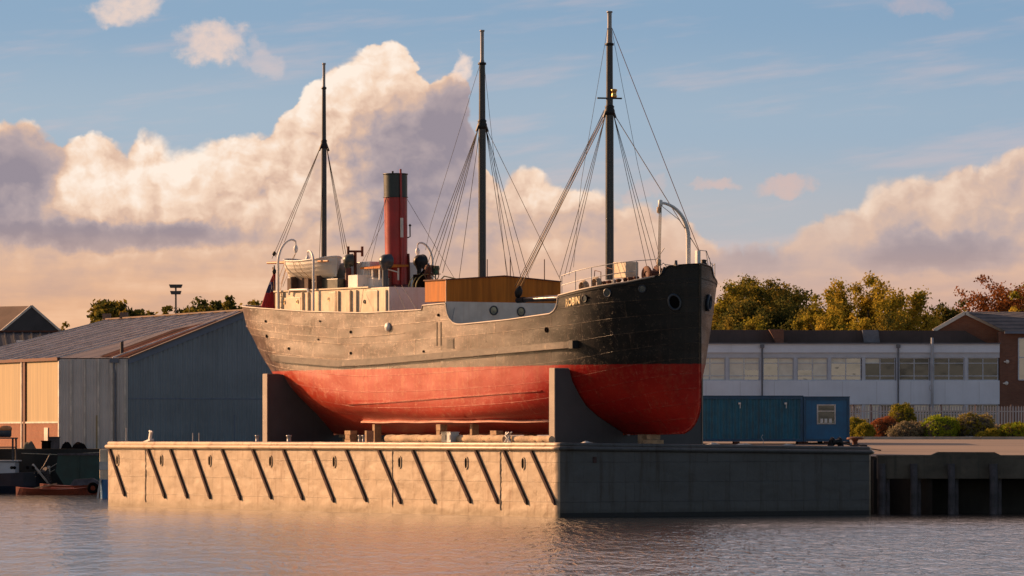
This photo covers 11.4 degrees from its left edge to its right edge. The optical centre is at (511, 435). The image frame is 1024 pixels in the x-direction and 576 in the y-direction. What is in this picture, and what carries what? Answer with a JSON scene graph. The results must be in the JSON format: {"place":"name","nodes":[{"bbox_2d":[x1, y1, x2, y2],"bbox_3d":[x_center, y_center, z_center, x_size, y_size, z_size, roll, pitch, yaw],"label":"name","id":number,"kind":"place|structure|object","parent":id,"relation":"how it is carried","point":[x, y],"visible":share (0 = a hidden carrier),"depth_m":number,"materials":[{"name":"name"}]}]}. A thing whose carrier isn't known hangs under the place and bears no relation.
{"place":"outdoors","nodes":[
{"label":"outdoors","id":0,"kind":"place"},
{"bbox_2d":[0,493,1023,575],"bbox_3d":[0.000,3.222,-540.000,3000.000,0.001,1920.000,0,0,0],"label":"water","id":1,"kind":"structure","parent":0,"point":[68,535],"depth_m":152.12,"materials":[{"name":"grey liquid"}]},
{"bbox_2d":[0,425,51,492],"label":"workboat","id":2,"kind":"object","parent":1,"relation":"on","point":[12,478],"visible":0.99,"depth_m":283.06,"materials":[{"name":"blue paint"}]},
{"bbox_2d":[16,483,90,494],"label":"rowing boat","id":3,"kind":"object","parent":1,"relation":"on","point":[52,491],"visible":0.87,"depth_m":276.04,"materials":[{"name":"brown wood"}]},
{"bbox_2d":[40,478,99,493],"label":"rowing boat","id":4,"kind":"object","parent":1,"relation":"on","point":[78,483],"visible":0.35,"depth_m":278.99,"materials":[{"name":"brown wood"}]},
{"bbox_2d":[56,453,99,484],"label":"green barge","id":5,"kind":"object","parent":1,"relation":"on","point":[70,467],"visible":0.29,"depth_m":282.60,"materials":[{"name":"paint"}]},
{"bbox_2d":[87,482,97,493],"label":"tyre fender","id":6,"kind":"object","parent":5,"relation":"hanging from","point":[90,485],"visible":0.97,"depth_m":275.90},
{"bbox_2d":[97,449,107,497],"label":"mooring dolphin","id":7,"kind":"object","parent":1,"relation":"in","point":[103,480],"visible":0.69,"depth_m":261.77,"materials":[{"name":"blue paint"}]},
{"bbox_2d":[0,449,931,513],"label":"dock wall","id":8,"kind":"structure","parent":1,"relation":"in","point":[900,495],"depth_m":286.50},
{"bbox_2d":[21,452,99,454],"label":"mooring line","id":9,"kind":"object","parent":8,"relation":"attached to","point":[52,454],"visible":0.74,"depth_m":284.26,"materials":[{"name":"fabric"}]},
{"bbox_2d":[105,428,874,516],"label":"pontoon","id":10,"kind":"object","parent":1,"relation":"on","point":[536,479],"visible":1,"depth_m":206.77,"materials":[{"name":"paint"}]},
{"bbox_2d":[263,374,385,441],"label":"cradle support","id":11,"kind":"object","parent":10,"relation":"on","point":[287,410],"visible":0.56,"depth_m":228.13,"materials":[{"name":"grey paint"}]},
{"bbox_2d":[339,435,357,441],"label":"keel block","id":12,"kind":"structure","parent":10,"relation":"on","point":[342,437],"depth_m":228.26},
{"bbox_2d":[345,431,356,441],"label":"timber prop","id":13,"kind":"object","parent":10,"relation":"on","point":[350,436],"visible":0.88,"depth_m":224.03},
{"bbox_2d":[365,431,373,441],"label":"timber prop","id":14,"kind":"object","parent":10,"relation":"on","point":[369,436],"visible":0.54,"depth_m":218.70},
{"bbox_2d":[372,424,380,441],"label":"timber prop","id":15,"kind":"object","parent":10,"relation":"on","point":[376,428],"visible":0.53,"depth_m":222.81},
{"bbox_2d":[384,435,440,441],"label":"timber log","id":16,"kind":"object","parent":10,"relation":"on","point":[412,438],"visible":0.87,"depth_m":211.25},
{"bbox_2d":[436,424,446,434],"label":"timber prop","id":17,"kind":"object","parent":10,"relation":"on","point":[440,428],"visible":0.52,"depth_m":217.29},
{"bbox_2d":[441,432,446,441],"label":"deck box","id":18,"kind":"object","parent":10,"relation":"on","point":[443,436],"visible":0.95,"depth_m":208.65,"materials":[{"name":"grey paint"}]},
{"bbox_2d":[446,432,459,441],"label":"deck box","id":19,"kind":"object","parent":10,"relation":"on","point":[451,436],"visible":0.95,"depth_m":208.32,"materials":[{"name":"metal"}]},
{"bbox_2d":[470,424,478,434],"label":"timber prop","id":20,"kind":"object","parent":10,"relation":"on","point":[474,429],"visible":0.56,"depth_m":215.87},
{"bbox_2d":[456,435,507,441],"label":"timber log","id":21,"kind":"object","parent":10,"relation":"on","point":[480,438],"visible":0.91,"depth_m":206.80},
{"bbox_2d":[490,431,502,434],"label":"timber prop","id":22,"kind":"object","parent":10,"relation":"on","point":[496,432],"visible":0.36,"depth_m":213.15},
{"bbox_2d":[504,432,511,441],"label":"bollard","id":23,"kind":"object","parent":10,"relation":"on","point":[507,435],"visible":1,"depth_m":204.87,"materials":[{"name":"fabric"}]},
{"bbox_2d":[510,436,554,441],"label":"timber log","id":24,"kind":"object","parent":10,"relation":"on","point":[532,438],"visible":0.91,"depth_m":203.56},
{"bbox_2d":[549,368,702,443],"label":"cradle support","id":25,"kind":"object","parent":10,"relation":"on","point":[573,418],"visible":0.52,"depth_m":208.27,"materials":[{"name":"grey paint"}]},
{"bbox_2d":[638,435,646,443],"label":"keel block","id":26,"kind":"object","parent":10,"relation":"on","point":[641,438],"depth_m":208.32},
{"bbox_2d":[643,435,663,443],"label":"keel block","id":27,"kind":"object","parent":10,"relation":"on","point":[653,439],"depth_m":207.78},
{"bbox_2d":[827,437,866,445],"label":"mooring winch","id":28,"kind":"object","parent":10,"relation":"on","point":[833,441],"visible":1,"depth_m":207.62,"materials":[{"name":"black paint"}]},
{"bbox_2d":[877,464,889,513],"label":"quay pile","id":29,"kind":"object","parent":1,"relation":"in","point":[883,504],"visible":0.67,"depth_m":209.08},
{"bbox_2d":[910,464,920,513],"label":"quay pile","id":30,"kind":"object","parent":1,"relation":"in","point":[915,497],"visible":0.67,"depth_m":209.09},
{"bbox_2d":[873,452,1023,512],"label":"quay edge","id":31,"kind":"object","parent":1,"relation":"in","point":[972,472],"visible":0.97,"depth_m":209.35,"materials":[{"name":"concrete"}]},
{"bbox_2d":[948,464,958,513],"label":"quay pile","id":32,"kind":"object","parent":1,"relation":"in","point":[953,495],"visible":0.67,"depth_m":209.09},
{"bbox_2d":[989,464,1001,513],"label":"quay pile","id":33,"kind":"object","parent":1,"relation":"in","point":[995,495],"visible":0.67,"depth_m":209.07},
{"bbox_2d":[0,0,1023,435],"label":"sky","id":34,"kind":"structure","parent":0,"point":[147,146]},
{"bbox_2d":[703,439,1023,455],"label":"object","id":35,"kind":"structure","parent":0,"point":[933,446],"depth_m":241.68,"materials":[{"name":"concrete"}]},
{"bbox_2d":[717,314,737,329],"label":"tree","id":36,"kind":"object","parent":35,"relation":"on","point":[729,324],"visible":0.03,"depth_m":393.70,"materials":[{"name":"green plant"}]},
{"bbox_2d":[711,273,768,329],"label":"tree","id":37,"kind":"object","parent":35,"relation":"on","point":[749,290],"visible":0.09,"depth_m":429.67,"materials":[{"name":"green plant"}]},
{"bbox_2d":[720,280,766,306],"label":"wood tree","id":38,"kind":"object","parent":35,"relation":"on","point":[737,295],"visible":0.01,"depth_m":437.27,"materials":[{"name":"green plant"}]},
{"bbox_2d":[712,296,776,329],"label":"tree","id":39,"kind":"object","parent":35,"relation":"on","point":[738,308],"visible":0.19,"depth_m":413.18,"materials":[{"name":"green plant"}]},
{"bbox_2d":[723,311,766,329],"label":"tree","id":40,"kind":"object","parent":35,"relation":"on","point":[748,325],"visible":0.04,"depth_m":394.63,"materials":[{"name":"green plant"}]},
{"bbox_2d":[703,396,802,443],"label":"shipping container","id":41,"kind":"object","parent":35,"relation":"on","point":[736,419],"visible":0.69,"depth_m":246.05,"materials":[{"name":"blue metal"}]},
{"bbox_2d":[721,295,799,329],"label":"tree","id":42,"kind":"object","parent":35,"relation":"on","point":[778,318],"visible":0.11,"depth_m":412.21,"materials":[{"name":"green plant"}]},
{"bbox_2d":[739,281,797,311],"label":"tree","id":43,"kind":"object","parent":35,"relation":"on","point":[770,291],"visible":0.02,"depth_m":439.59,"materials":[{"name":"green plant"}]},
{"bbox_2d":[749,277,824,317],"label":"tree","id":44,"kind":"object","parent":35,"relation":"on","point":[798,297],"visible":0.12,"depth_m":430.04,"materials":[{"name":"green plant"}]},
{"bbox_2d":[778,310,806,329],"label":"tree","id":45,"kind":"object","parent":35,"relation":"on","point":[788,322],"visible":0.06,"depth_m":407.29,"materials":[{"name":"green plant"}]},
{"bbox_2d":[790,316,806,329],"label":"tree","id":46,"kind":"object","parent":35,"relation":"on","point":[799,323],"visible":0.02,"depth_m":395.92,"materials":[{"name":"green plant"}]},
{"bbox_2d":[803,396,849,443],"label":"site cabin","id":47,"kind":"object","parent":35,"relation":"on","point":[826,419],"visible":0.74,"depth_m":246.05,"materials":[{"name":"blue metal"}]},
{"bbox_2d":[817,404,835,423],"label":"window","id":48,"kind":"structure","parent":47,"relation":"in","point":[826,413],"depth_m":246.06,"materials":[{"name":"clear glass"}]},
{"bbox_2d":[799,293,854,329],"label":"tree","id":49,"kind":"object","parent":35,"relation":"on","point":[815,310],"visible":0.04,"depth_m":404.08,"materials":[{"name":"green plant"}]},
{"bbox_2d":[810,287,858,329],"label":"golden tree","id":50,"kind":"object","parent":35,"relation":"on","point":[828,323],"visible":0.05,"depth_m":394.06,"materials":[{"name":"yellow plant"}]},
{"bbox_2d":[703,329,1000,436],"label":"office block","id":51,"kind":"structure","parent":35,"relation":"on","point":[879,368],"depth_m":322.00,"materials":[{"name":"metal"}]},
{"bbox_2d":[703,358,724,379],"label":"window","id":52,"kind":"structure","parent":51,"relation":"in","point":[714,369],"depth_m":322.18,"materials":[{"name":"beige glass"}]},
{"bbox_2d":[729,358,758,379],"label":"window","id":53,"kind":"structure","parent":51,"relation":"in","point":[739,368],"depth_m":322.18,"materials":[{"name":"beige glass"}]},
{"bbox_2d":[763,358,793,379],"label":"window","id":54,"kind":"structure","parent":51,"relation":"in","point":[773,368],"depth_m":322.18,"materials":[{"name":"beige glass"}]},
{"bbox_2d":[797,358,827,379],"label":"window","id":55,"kind":"structure","parent":51,"relation":"in","point":[807,368],"depth_m":322.18,"materials":[{"name":"beige glass"}]},
{"bbox_2d":[831,358,860,379],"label":"window","id":56,"kind":"structure","parent":51,"relation":"in","point":[841,368],"depth_m":322.18,"materials":[{"name":"beige glass"}]},
{"bbox_2d":[850,404,860,419],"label":"window","id":57,"kind":"structure","parent":51,"relation":"in","point":[856,405],"depth_m":322.18,"materials":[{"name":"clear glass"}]},
{"bbox_2d":[865,404,893,421],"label":"window","id":58,"kind":"structure","parent":51,"relation":"in","point":[867,405],"depth_m":322.18,"materials":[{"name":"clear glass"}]},
{"bbox_2d":[865,358,894,379],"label":"window","id":59,"kind":"structure","parent":51,"relation":"in","point":[875,368],"depth_m":322.18,"materials":[{"name":"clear glass"}]},
{"bbox_2d":[899,358,928,379],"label":"window","id":60,"kind":"structure","parent":51,"relation":"in","point":[909,368],"depth_m":322.18,"materials":[{"name":"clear glass"}]},
{"bbox_2d":[900,404,928,421],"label":"window","id":61,"kind":"structure","parent":51,"relation":"in","point":[912,405],"depth_m":322.18,"materials":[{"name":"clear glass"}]},
{"bbox_2d":[934,358,963,379],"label":"window","id":62,"kind":"structure","parent":51,"relation":"in","point":[944,368],"depth_m":322.18,"materials":[{"name":"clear glass"}]},
{"bbox_2d":[934,404,963,417],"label":"window","id":63,"kind":"structure","parent":51,"relation":"in","point":[943,405],"depth_m":322.18,"materials":[{"name":"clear glass"}]},
{"bbox_2d":[968,358,997,379],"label":"window","id":64,"kind":"structure","parent":51,"relation":"in","point":[978,368],"depth_m":322.18,"materials":[{"name":"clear glass"}]},
{"bbox_2d":[968,404,997,424],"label":"window","id":65,"kind":"structure","parent":51,"relation":"in","point":[984,405],"depth_m":322.18,"materials":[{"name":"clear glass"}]},
{"bbox_2d":[846,437,863,444],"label":"quay bollard","id":66,"kind":"object","parent":35,"relation":"on","point":[855,440],"visible":0.72,"depth_m":225.79,"materials":[{"name":"brown metal"}]},
{"bbox_2d":[800,270,941,330],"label":"golden tree","id":67,"kind":"object","parent":35,"relation":"on","point":[871,302],"visible":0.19,"depth_m":401.08,"materials":[{"name":"green plant"}]},
{"bbox_2d":[869,309,914,330],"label":"tree","id":68,"kind":"object","parent":35,"relation":"on","point":[890,322],"visible":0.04,"depth_m":391.23,"materials":[{"name":"green plant"}]},
{"bbox_2d":[901,296,940,330],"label":"golden tree","id":69,"kind":"object","parent":35,"relation":"on","point":[926,315],"visible":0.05,"depth_m":404.34,"materials":[{"name":"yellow plant"}]},
{"bbox_2d":[915,299,950,330],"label":"evergreen tree","id":70,"kind":"object","parent":35,"relation":"on","point":[933,309],"visible":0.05,"depth_m":408.93,"materials":[{"name":"green plant"}]},
{"bbox_2d":[850,404,1023,436],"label":"palisade fence","id":71,"kind":"object","parent":35,"relation":"on","point":[941,411],"visible":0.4,"depth_m":277.00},
{"bbox_2d":[864,437,1023,438],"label":"kerb","id":72,"kind":"structure","parent":35,"relation":"on","point":[943,437],"depth_m":262.00,"materials":[{"name":"stone"}]},
{"bbox_2d":[932,297,968,323],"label":"evergreen tree","id":73,"kind":"object","parent":35,"relation":"on","point":[946,314],"visible":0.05,"depth_m":407.38,"materials":[{"name":"green plant"}]},
{"bbox_2d":[931,311,1023,423],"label":"brick wing","id":74,"kind":"structure","parent":35,"relation":"on","point":[1005,330],"depth_m":322.00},
{"bbox_2d":[1018,338,1023,379],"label":"window","id":75,"kind":"structure","parent":74,"relation":"in","point":[1020,340],"depth_m":322.02,"materials":[{"name":"white glass"}]},
{"bbox_2d":[952,274,1023,312],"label":"russet tree","id":76,"kind":"object","parent":35,"relation":"on","point":[997,295],"visible":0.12,"depth_m":419.05,"materials":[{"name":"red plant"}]},
{"bbox_2d":[997,282,1023,303],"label":"russet tree","id":77,"kind":"object","parent":35,"relation":"on","point":[1016,288],"visible":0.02,"depth_m":423.39,"materials":[{"name":"brown plant"}]},
{"bbox_2d":[998,291,1023,311],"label":"yellow green tree","id":78,"kind":"object","parent":35,"relation":"on","point":[1014,295],"visible":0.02,"depth_m":395.11,"materials":[{"name":"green plant"}]},
{"label":"planting bed ground","id":79,"kind":"structure","parent":0,"visible":0},
{"bbox_2d":[850,416,867,436],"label":"clipped bush","id":80,"kind":"object","parent":79,"relation":"on","point":[855,421],"visible":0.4,"depth_m":269.40,"materials":[{"name":"green plant"}]},
{"bbox_2d":[853,422,875,437],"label":"clipped bush","id":81,"kind":"object","parent":79,"relation":"on","point":[864,429],"visible":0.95,"depth_m":264.04,"materials":[{"name":"green plant"}]},
{"bbox_2d":[870,416,898,436],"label":"clipped bush","id":82,"kind":"object","parent":79,"relation":"on","point":[881,425],"visible":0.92,"depth_m":265.88,"materials":[{"name":"red plant"}]},
{"bbox_2d":[888,402,916,424],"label":"clipped bush","id":83,"kind":"object","parent":79,"relation":"on","point":[899,413],"visible":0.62,"depth_m":270.99,"materials":[{"name":"green plant"}]},
{"bbox_2d":[885,420,925,436],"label":"clipped bush","id":84,"kind":"object","parent":79,"relation":"on","point":[908,429],"visible":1,"depth_m":264.26,"materials":[{"name":"grey plant"}]},
{"bbox_2d":[922,414,961,436],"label":"clipped bush","id":85,"kind":"object","parent":79,"relation":"on","point":[937,425],"visible":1,"depth_m":263.95,"materials":[{"name":"green plant"}]},
{"bbox_2d":[956,411,994,436],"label":"clipped bush","id":86,"kind":"object","parent":79,"relation":"on","point":[971,424],"visible":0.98,"depth_m":264.44,"materials":[{"name":"green plant"}]},
{"bbox_2d":[974,431,988,436],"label":"clipped bush","id":87,"kind":"object","parent":79,"relation":"on","point":[981,434],"visible":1,"depth_m":262.95,"materials":[{"name":"green plant"}]},
{"bbox_2d":[983,428,1001,436],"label":"clipped bush","id":88,"kind":"object","parent":79,"relation":"on","point":[994,432],"visible":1,"depth_m":263.06,"materials":[{"name":"green plant"}]},
{"bbox_2d":[998,421,1023,436],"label":"clipped bush","id":89,"kind":"object","parent":79,"relation":"on","point":[1014,429],"visible":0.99,"depth_m":263.35,"materials":[{"name":"green plant"}]},
{"bbox_3d":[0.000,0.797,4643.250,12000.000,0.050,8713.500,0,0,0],"label":"ground","id":90,"kind":"structure","parent":0,"visible":0},
{"bbox_2d":[22,441,35,448],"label":"earth heap","id":91,"kind":"object","parent":90,"relation":"on","point":[29,445],"visible":1,"depth_m":287.53,"materials":[{"name":"soil"}]},
{"bbox_2d":[0,330,62,346],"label":"building","id":92,"kind":"structure","parent":90,"relation":"on","point":[7,337],"depth_m":327.43,"materials":[{"name":"grey metal"}]},
{"bbox_2d":[0,305,60,329],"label":"roof","id":93,"kind":"structure","parent":92,"relation":"on","point":[31,317],"depth_m":345.05,"materials":[{"name":"tile"}]},
{"bbox_2d":[41,441,50,448],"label":"quay box","id":94,"kind":"object","parent":90,"relation":"on","point":[45,444],"visible":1,"depth_m":287.70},
{"bbox_2d":[48,437,59,448],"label":"quay box","id":95,"kind":"object","parent":90,"relation":"on","point":[55,442],"visible":1,"depth_m":287.70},
{"bbox_2d":[59,321,69,329],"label":"tree","id":96,"kind":"object","parent":90,"relation":"on","point":[64,325],"visible":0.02,"depth_m":520.29,"materials":[{"name":"green plant"}]},
{"bbox_2d":[61,442,71,448],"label":"tarpaulin bundle","id":97,"kind":"object","parent":90,"relation":"on","point":[66,445],"visible":1,"depth_m":287.53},
{"bbox_2d":[71,442,86,448],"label":"tarpaulin bundle","id":98,"kind":"object","parent":90,"relation":"on","point":[77,445],"visible":1,"depth_m":287.53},
{"bbox_2d":[93,309,105,321],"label":"spreading tree","id":99,"kind":"object","parent":90,"relation":"on","point":[97,315],"visible":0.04,"depth_m":515.05,"materials":[{"name":"green plant"}]},
{"bbox_2d":[86,299,149,358],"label":"spreading tree","id":100,"kind":"object","parent":90,"relation":"on","point":[114,308],"visible":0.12,"depth_m":518.58,"materials":[{"name":"green plant"}]},
{"bbox_2d":[0,309,272,448],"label":"warehouse","id":101,"kind":"structure","parent":90,"relation":"on","point":[180,377],"depth_m":293.99,"materials":[{"name":"grey metal"}]},
{"bbox_2d":[44,428,48,440],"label":"door panel","id":102,"kind":"structure","parent":101,"relation":"in","point":[46,430],"depth_m":294.42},
{"bbox_2d":[137,310,157,315],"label":"distant tree","id":103,"kind":"object","parent":90,"relation":"on","point":[149,312],"visible":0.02,"depth_m":559.84,"materials":[{"name":"green plant"}]},
{"bbox_2d":[161,305,174,313],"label":"distant tree","id":104,"kind":"object","parent":90,"relation":"on","point":[164,310],"visible":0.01,"depth_m":560.22,"materials":[{"name":"green plant"}]},
{"bbox_2d":[169,284,181,313],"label":"floodlight mast","id":105,"kind":"object","parent":90,"relation":"on","point":[175,286],"visible":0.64,"depth_m":419.70,"materials":[{"name":"metal"}]},
{"bbox_2d":[174,296,221,312],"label":"distant tree","id":106,"kind":"object","parent":90,"relation":"on","point":[202,306],"visible":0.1,"depth_m":559.90,"materials":[{"name":"green plant"}]},
{"bbox_2d":[207,300,223,310],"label":"distant tree","id":107,"kind":"object","parent":90,"relation":"on","point":[217,305],"visible":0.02,"depth_m":569.22,"materials":[{"name":"green plant"}]},
{"bbox_2d":[221,295,241,309],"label":"distant tree","id":108,"kind":"object","parent":90,"relation":"on","point":[229,303],"visible":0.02,"depth_m":558.59,"materials":[{"name":"green plant"}]},
{"bbox_2d":[238,298,262,308],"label":"distant tree","id":109,"kind":"object","parent":90,"relation":"on","point":[253,302],"visible":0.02,"depth_m":574.59,"materials":[{"name":"green plant"}]},
{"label":"keel block","id":110,"kind":"object","parent":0,"visible":0},
{"bbox_2d":[242,11,717,434],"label":"steamship","id":111,"kind":"object","parent":110,"relation":"on","point":[394,340],"visible":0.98,"depth_m":216.21,"materials":[{"name":"paint"}]},
{"bbox_2d":[261,265,275,307],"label":"flag","id":112,"kind":"object","parent":111,"relation":"hanging from","point":[268,301],"visible":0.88,"depth_m":234.33,"materials":[{"name":"red fabric"}]},
{"bbox_2d":[267,260,328,263],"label":"wooden spar","id":113,"kind":"object","parent":111,"relation":"attached to","point":[280,262],"visible":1,"depth_m":229.05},
{"bbox_2d":[283,256,341,281],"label":"lifeboat","id":114,"kind":"object","parent":111,"relation":"attached to","point":[299,268],"visible":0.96,"depth_m":226.79,"materials":[{"name":"white paint"}]}
]}

